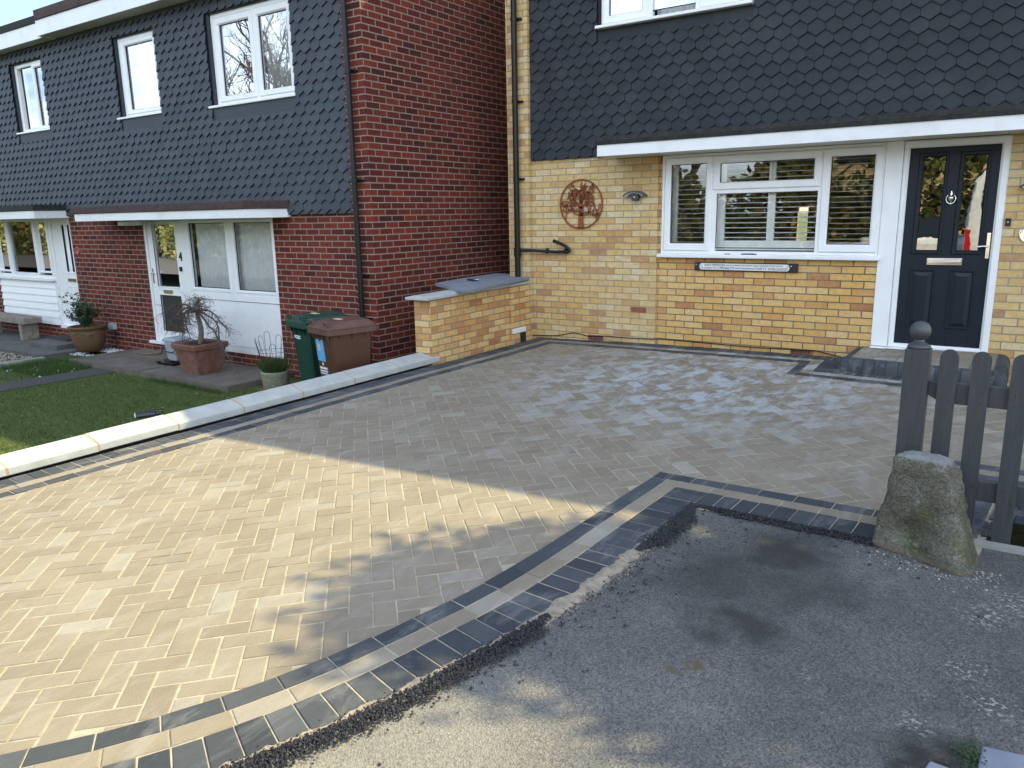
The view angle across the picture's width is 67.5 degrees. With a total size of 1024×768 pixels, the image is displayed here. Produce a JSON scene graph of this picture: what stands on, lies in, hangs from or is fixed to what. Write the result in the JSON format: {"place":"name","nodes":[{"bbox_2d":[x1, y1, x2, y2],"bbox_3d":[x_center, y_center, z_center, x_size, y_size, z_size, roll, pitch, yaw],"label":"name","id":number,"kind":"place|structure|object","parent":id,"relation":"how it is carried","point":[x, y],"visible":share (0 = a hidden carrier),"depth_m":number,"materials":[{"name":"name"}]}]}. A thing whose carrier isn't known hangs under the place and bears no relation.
{"place":"outdoors","nodes":[
{"label":"outdoors","id":0,"kind":"place"},
{"bbox_2d":[0,352,31,362],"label":"gravel","id":1,"kind":"structure","parent":0,"point":[5,359],"depth_m":12.22,"materials":[{"name":"beige gravel"}]},
{"bbox_2d":[0,16,108,344],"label":"terraced house","id":2,"kind":"structure","parent":0,"point":[43,235],"depth_m":13.17,"materials":[{"name":"grey tile"}]},
{"bbox_2d":[0,219,55,281],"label":"window","id":3,"kind":"structure","parent":2,"relation":"in","point":[39,227],"depth_m":13.89,"materials":[{"name":"white plastic"}]},
{"bbox_2d":[14,60,49,134],"bbox_3d":[-8.068,-4.820,12.929,1.160,1.117,0.192,7,15,33],"label":"window","id":4,"kind":"structure","parent":2,"relation":"in","point":[33,65],"depth_m":13.07,"materials":[{"name":"white plastic"}]},
{"bbox_2d":[51,222,79,324],"bbox_3d":[-7.741,-1.914,13.409,0.710,1.800,0.044,7,15,33],"label":"door","id":5,"kind":"structure","parent":2,"relation":"in","point":[61,230],"depth_m":13.39,"materials":[{"name":"white plastic"}]},
{"bbox_2d":[75,246,79,254],"bbox_3d":[-7.352,-2.255,12.975,0.150,0.150,0.018,7,15,33],"label":"wall plaque","id":6,"kind":"object","parent":2,"relation":"attached to","point":[77,249],"depth_m":12.97,"materials":[{"name":"red ceramic"}]},
{"bbox_2d":[0,330,109,359],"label":"patio","id":7,"kind":"structure","parent":0,"point":[11,342],"depth_m":12.80,"materials":[{"name":"grey concrete"}]},
{"bbox_2d":[0,312,41,339],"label":"bench","id":8,"kind":"object","parent":7,"relation":"on","point":[28,327],"visible":1,"depth_m":13.73,"materials":[{"name":"grey stone"}]},
{"bbox_2d":[29,339,74,349],"bbox_3d":[-7.648,-0.708,13.101,0.940,0.075,0.710,7,15,33],"label":"door step","id":9,"kind":"object","parent":7,"relation":"on","point":[52,344],"depth_m":12.79,"materials":[{"name":"grey concrete"}]},
{"bbox_2d":[47,334,71,340],"bbox_3d":[-7.689,-0.800,13.276,0.660,0.029,0.360,7,15,33],"label":"door mat","id":10,"kind":"object","parent":9,"relation":"on","point":[64,337],"depth_m":13.22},
{"bbox_2d":[0,368,115,391],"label":"path","id":11,"kind":"structure","parent":0,"point":[45,380],"depth_m":10.56,"materials":[{"name":"grey concrete"}]},
{"bbox_2d":[6,348,122,376],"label":"white gravel","id":12,"kind":"structure","parent":0,"point":[107,350],"depth_m":12.51,"materials":[{"name":"white gravel"}]},
{"bbox_2d":[67,323,106,351],"bbox_3d":[-6.895,-0.746,12.500,0.580,0.420,0.580,7,15,33],"label":"planter","id":13,"kind":"object","parent":12,"relation":"on","point":[92,338],"visible":0.98,"depth_m":12.32,"materials":[{"name":"ceramic"}]},
{"bbox_2d":[58,292,112,327],"bbox_3d":[-6.927,-1.201,12.499,0.679,0.604,0.834,-12,17,-41],"label":"shrub","id":14,"kind":"object","parent":13,"relation":"on","point":[82,313],"visible":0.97,"depth_m":12.41,"materials":[{"name":"green plant"}]},
{"bbox_2d":[0,354,221,393],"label":"grass","id":15,"kind":"structure","parent":0,"point":[40,366],"depth_m":11.18,"materials":[{"name":"green plant"}]},
{"bbox_2d":[133,349,161,354],"bbox_3d":[-5.557,-0.486,11.692,0.600,0.022,0.300,7,15,33],"label":"door mat","id":16,"kind":"object","parent":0,"point":[147,352],"depth_m":11.62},
{"bbox_2d":[0,352,301,454],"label":"lawn","id":17,"kind":"structure","parent":0,"point":[154,408],"depth_m":9.14,"materials":[{"name":"green plant"}]},
{"bbox_2d":[0,357,44,365],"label":"kerb edging","id":18,"kind":"object","parent":17,"relation":"on","point":[11,362],"visible":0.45,"depth_m":11.71,"materials":[{"name":"concrete"}]},
{"bbox_2d":[0,377,223,425],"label":"fallen leaves","id":19,"kind":"object","parent":17,"relation":"on","point":[95,408],"visible":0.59,"depth_m":9.22,"materials":[{"name":"brown plant"}]},
{"bbox_2d":[134,411,159,418],"bbox_3d":[-4.020,0.340,8.460,0.257,0.079,0.074,-6,13,-21],"label":"bottle","id":20,"kind":"object","parent":17,"relation":"on","point":[147,414],"visible":0.97,"depth_m":8.43,"materials":[{"name":"silver metal"}]},
{"bbox_2d":[0,352,439,480],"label":"boundary wall","id":21,"kind":"structure","parent":17,"relation":"on","point":[53,454],"depth_m":6.53,"materials":[{"name":"concrete"}]},
{"bbox_2d":[285,311,347,380],"bbox_3d":[-2.289,-0.349,9.284,0.686,1.047,0.505,-12,16,-40],"label":"wheelie bin","id":22,"kind":"object","parent":17,"relation":"on","point":[305,347],"visible":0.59,"depth_m":9.05,"materials":[{"name":"plastic"}]},
{"bbox_2d":[307,316,378,375],"bbox_3d":[-1.886,-0.235,8.732,0.686,1.047,0.505,-12,16,-40],"label":"wheelie bin","id":23,"kind":"object","parent":17,"relation":"on","point":[342,343],"visible":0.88,"depth_m":8.50,"materials":[{"name":"brown plastic"}]},
{"bbox_2d":[68,349,292,391],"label":"patio","id":24,"kind":"structure","parent":0,"point":[226,379],"depth_m":10.61,"materials":[{"name":"concrete"}]},
{"bbox_2d":[131,349,171,362],"bbox_3d":[-5.283,-0.426,11.627,0.860,0.075,0.540,7,15,33],"label":"door step","id":25,"kind":"object","parent":24,"relation":"on","point":[163,357],"depth_m":11.42,"materials":[{"name":"concrete"}]},
{"bbox_2d":[156,361,180,365],"bbox_3d":[-4.900,-0.326,11.222,0.421,0.036,0.421,7,15,33],"label":"tray","id":26,"kind":"object","parent":24,"relation":"on","point":[173,363],"visible":0.49,"depth_m":11.10,"materials":[{"name":"black plastic"}]},
{"bbox_2d":[161,335,191,360],"bbox_3d":[-4.910,-0.520,11.242,0.336,0.340,0.329,7,15,33],"label":"food caddy","id":27,"kind":"object","parent":26,"relation":"on","point":[171,354],"visible":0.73,"depth_m":11.15,"materials":[{"name":"plastic"}]},
{"bbox_2d":[171,338,228,374],"bbox_3d":[-4.249,-0.368,10.486,0.534,0.415,0.534,7,15,33],"label":"planter","id":28,"kind":"object","parent":24,"relation":"on","point":[194,357],"visible":0.82,"depth_m":10.34,"materials":[{"name":"ceramic"}]},
{"bbox_2d":[154,290,242,377],"bbox_3d":[-4.197,-0.692,10.222,0.928,1.156,1.690,-11,16,-38],"label":"contorted tree","id":29,"kind":"object","parent":28,"relation":"in","point":[198,312],"visible":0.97,"depth_m":10.16,"materials":[{"name":"plant"}]},
{"bbox_2d":[259,368,289,390],"bbox_3d":[-3.002,-0.038,9.679,0.393,0.265,0.383,7,15,33],"label":"planter","id":30,"kind":"object","parent":24,"relation":"on","point":[272,380],"visible":0.56,"depth_m":9.54,"materials":[{"name":"stone"}]},
{"bbox_2d":[255,331,289,371],"bbox_3d":[-2.986,-0.393,9.602,0.415,0.500,0.421,7,15,33],"label":"wire edging","id":31,"kind":"object","parent":30,"relation":"in","point":[281,352],"visible":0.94,"depth_m":9.54,"materials":[{"name":"grey metal"}]},
{"bbox_2d":[33,0,509,378],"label":"terraced house","id":32,"kind":"structure","parent":0,"point":[258,168],"depth_m":10.16,"materials":[{"name":"red brick"}]},
{"bbox_2d":[108,323,117,348],"bbox_3d":[-6.624,-0.799,12.777,0.182,0.436,0.070,7,15,33],"label":"outdoor socket","id":33,"kind":"object","parent":32,"relation":"attached to","point":[112,326],"visible":1,"depth_m":12.72,"materials":[{"name":"white plastic"}]},
{"bbox_2d":[118,221,142,225],"bbox_3d":[-5.770,-2.433,11.596,0.350,0.072,0.345,7,15,33],"label":"bulkhead light","id":34,"kind":"object","parent":32,"relation":"attached to","point":[125,223],"visible":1,"depth_m":11.46,"materials":[{"name":"white glass"}]},
{"bbox_2d":[117,31,161,119],"bbox_3d":[-5.416,-4.476,11.171,1.160,1.127,0.203,7,15,33],"label":"window","id":35,"kind":"structure","parent":32,"relation":"in","point":[144,41],"depth_m":11.20,"materials":[{"name":"white plastic"}]},
{"bbox_2d":[146,221,192,339],"bbox_3d":[-5.221,-1.547,11.697,0.935,1.830,0.095,7,15,33],"label":"door","id":36,"kind":"structure","parent":32,"relation":"in","point":[165,240],"depth_m":11.72,"materials":[{"name":"white plastic"}]},
{"bbox_2d":[182,217,278,297],"bbox_3d":[-3.939,-1.817,10.797,2.022,1.120,0.130,7,15,33],"label":"window","id":37,"kind":"structure","parent":32,"relation":"in","point":[218,247],"depth_m":10.76,"materials":[{"name":"white plastic"}]},
{"bbox_2d":[208,0,295,108],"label":"window","id":38,"kind":"structure","parent":32,"relation":"in","point":[274,13],"depth_m":9.71,"materials":[{"name":"white plastic"}]},
{"bbox_2d":[253,354,295,372],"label":"potted grass","id":39,"kind":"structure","parent":0,"point":[266,368],"depth_m":9.58,"materials":[{"name":"green plant"}]},
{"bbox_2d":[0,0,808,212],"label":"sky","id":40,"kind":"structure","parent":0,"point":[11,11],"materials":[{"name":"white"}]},
{"bbox_2d":[0,337,1023,767],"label":"driveway","id":41,"kind":"structure","parent":0,"point":[216,595],"depth_m":4.31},
{"bbox_2d":[219,524,667,767],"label":"sand strip","id":42,"kind":"object","parent":41,"relation":"on","point":[554,609],"visible":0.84,"depth_m":3.29,"materials":[{"name":"grey sand"}]},
{"bbox_2d":[405,280,530,366],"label":"garden wall","id":43,"kind":"structure","parent":41,"relation":"on","point":[450,325],"depth_m":9.18,"materials":[{"name":"brick"}]},
{"bbox_2d":[435,278,498,292],"bbox_3d":[-0.547,-1.215,9.387,0.623,0.064,1.305,-7,14,-25],"label":"paving slab","id":44,"kind":"object","parent":43,"relation":"on","point":[462,285],"depth_m":9.21,"materials":[{"name":"grey stone"}]},
{"bbox_2d":[467,273,528,285],"bbox_3d":[-0.159,-1.370,10.002,1.224,0.056,0.725,19,24,57],"label":"paving slab","id":45,"kind":"object","parent":43,"relation":"on","point":[501,279],"depth_m":9.85,"materials":[{"name":"grey stone"}]},
{"bbox_2d":[505,0,1023,385],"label":"terraced house","id":46,"kind":"structure","parent":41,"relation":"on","point":[883,140],"depth_m":8.16,"materials":[{"name":"brick"}]},
{"bbox_2d":[560,179,602,228],"bbox_3d":[0.845,-2.206,9.403,0.600,0.600,0.010,7,15,33],"label":"wall art","id":47,"kind":"object","parent":46,"relation":"attached to","point":[582,193],"depth_m":9.40,"materials":[{"name":"metal"}]},
{"bbox_2d":[623,191,647,200],"bbox_3d":[1.437,-2.197,8.955,0.280,0.111,0.100,7,15,33],"label":"wall lamp","id":48,"kind":"object","parent":46,"relation":"attached to","point":[635,195],"visible":1,"depth_m":8.94,"materials":[{"name":"silver metal"}]},
{"bbox_2d":[595,0,753,29],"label":"window","id":49,"kind":"structure","parent":46,"relation":"in","point":[666,9],"depth_m":8.50,"materials":[{"name":"white plastic"}]},
{"bbox_2d":[532,332,842,357],"bbox_3d":[1.871,-0.484,9.111,3.902,0.098,0.054,7,15,33],"label":"cable","id":50,"kind":"object","parent":46,"relation":"attached to","point":[694,341],"visible":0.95,"depth_m":8.91,"materials":[{"name":"black plastic"}]},
{"bbox_2d":[695,262,798,272],"bbox_3d":[2.565,-1.289,8.459,1.142,0.095,0.037,7,15,33],"label":"wall sign","id":51,"kind":"object","parent":46,"relation":"attached to","point":[752,267],"visible":1,"depth_m":8.43,"materials":[{"name":"white metal"}]},
{"bbox_2d":[656,142,886,260],"bbox_3d":[2.715,-1.929,8.254,2.380,1.142,0.213,7,15,33],"label":"window","id":52,"kind":"structure","parent":46,"relation":"in","point":[717,186],"depth_m":8.23,"materials":[{"name":"white plastic"}]},
{"bbox_2d":[894,144,1001,347],"bbox_3d":[4.163,-1.302,7.374,0.744,1.887,0.091,7,15,33],"label":"door","id":53,"kind":"structure","parent":46,"relation":"in","point":[952,191],"depth_m":7.37,"materials":[{"name":"black paint"}]},
{"bbox_2d":[1005,218,1010,225],"bbox_3d":[4.551,-1.484,7.036,0.044,0.070,0.028,7,15,33],"label":"doorbell","id":54,"kind":"object","parent":46,"relation":"attached to","point":[1007,221],"visible":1,"depth_m":7.03,"materials":[{"name":"black paint"}]},
{"bbox_2d":[1019,227,1023,241],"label":"wall disc","id":55,"kind":"object","parent":46,"relation":"attached to","point":[1021,234],"depth_m":7.00,"materials":[{"name":"silver metal"}]},
{"bbox_2d":[838,346,1009,386],"bbox_3d":[3.820,-0.140,7.166,1.375,0.236,1.102,7,15,33],"label":"door step","id":56,"kind":"object","parent":41,"relation":"on","point":[878,361],"depth_m":7.10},
{"bbox_2d":[872,450,979,576],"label":"stone block","id":57,"kind":"structure","parent":41,"relation":"on","point":[922,517],"depth_m":3.51,"materials":[{"name":"grey stone"}]},
{"bbox_2d":[895,321,1023,544],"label":"picket fence","id":58,"kind":"object","parent":41,"relation":"on","point":[978,395],"visible":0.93,"depth_m":3.63,"materials":[{"name":"grey paint"}]},
{"bbox_2d":[974,538,1023,555],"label":"kerb","id":59,"kind":"structure","parent":41,"relation":"on","point":[1003,547],"depth_m":3.60,"materials":[{"name":"concrete"}]},
{"bbox_2d":[274,508,1023,767],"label":"pavement","id":60,"kind":"structure","parent":0,"point":[763,646],"depth_m":2.75,"materials":[{"name":"grey asphalt"}]},
{"bbox_2d":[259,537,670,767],"bbox_3d":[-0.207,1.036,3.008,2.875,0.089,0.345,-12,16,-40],"label":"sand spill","id":61,"kind":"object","parent":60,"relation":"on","point":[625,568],"visible":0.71,"depth_m":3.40,"materials":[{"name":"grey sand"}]},
{"bbox_2d":[218,502,983,767],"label":"tar crumbs","id":62,"kind":"object","parent":60,"relation":"on","point":[662,534],"visible":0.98,"depth_m":2.83,"materials":[{"name":"black asphalt"}]},
{"bbox_2d":[852,544,1018,599],"bbox_3d":[1.862,0.824,3.468,0.303,0.026,0.666,-11,16,-37],"label":"grit","id":63,"kind":"object","parent":60,"relation":"on","point":[908,562],"visible":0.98,"depth_m":3.39,"materials":[{"name":"grey gravel"}]},
{"bbox_2d":[926,761,947,767],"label":"stone edge","id":64,"kind":"object","parent":60,"relation":"on","point":[932,765],"visible":1,"depth_m":2.26,"materials":[{"name":"grey stone"}]},
{"bbox_2d":[938,732,987,767],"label":"weed","id":65,"kind":"object","parent":60,"relation":"on","point":[969,749],"visible":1,"depth_m":2.28,"materials":[{"name":"green plant"}]},
{"bbox_2d":[978,746,1023,767],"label":"paving slab","id":66,"kind":"structure","parent":60,"relation":"on","point":[995,758],"depth_m":2.26,"materials":[{"name":"grey concrete"}]},
{"bbox_2d":[798,213,1023,546],"bbox_3d":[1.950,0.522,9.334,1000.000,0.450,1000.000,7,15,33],"label":"ground","id":67,"kind":"structure","parent":0,"point":[1017,536],"depth_m":5.67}
]}

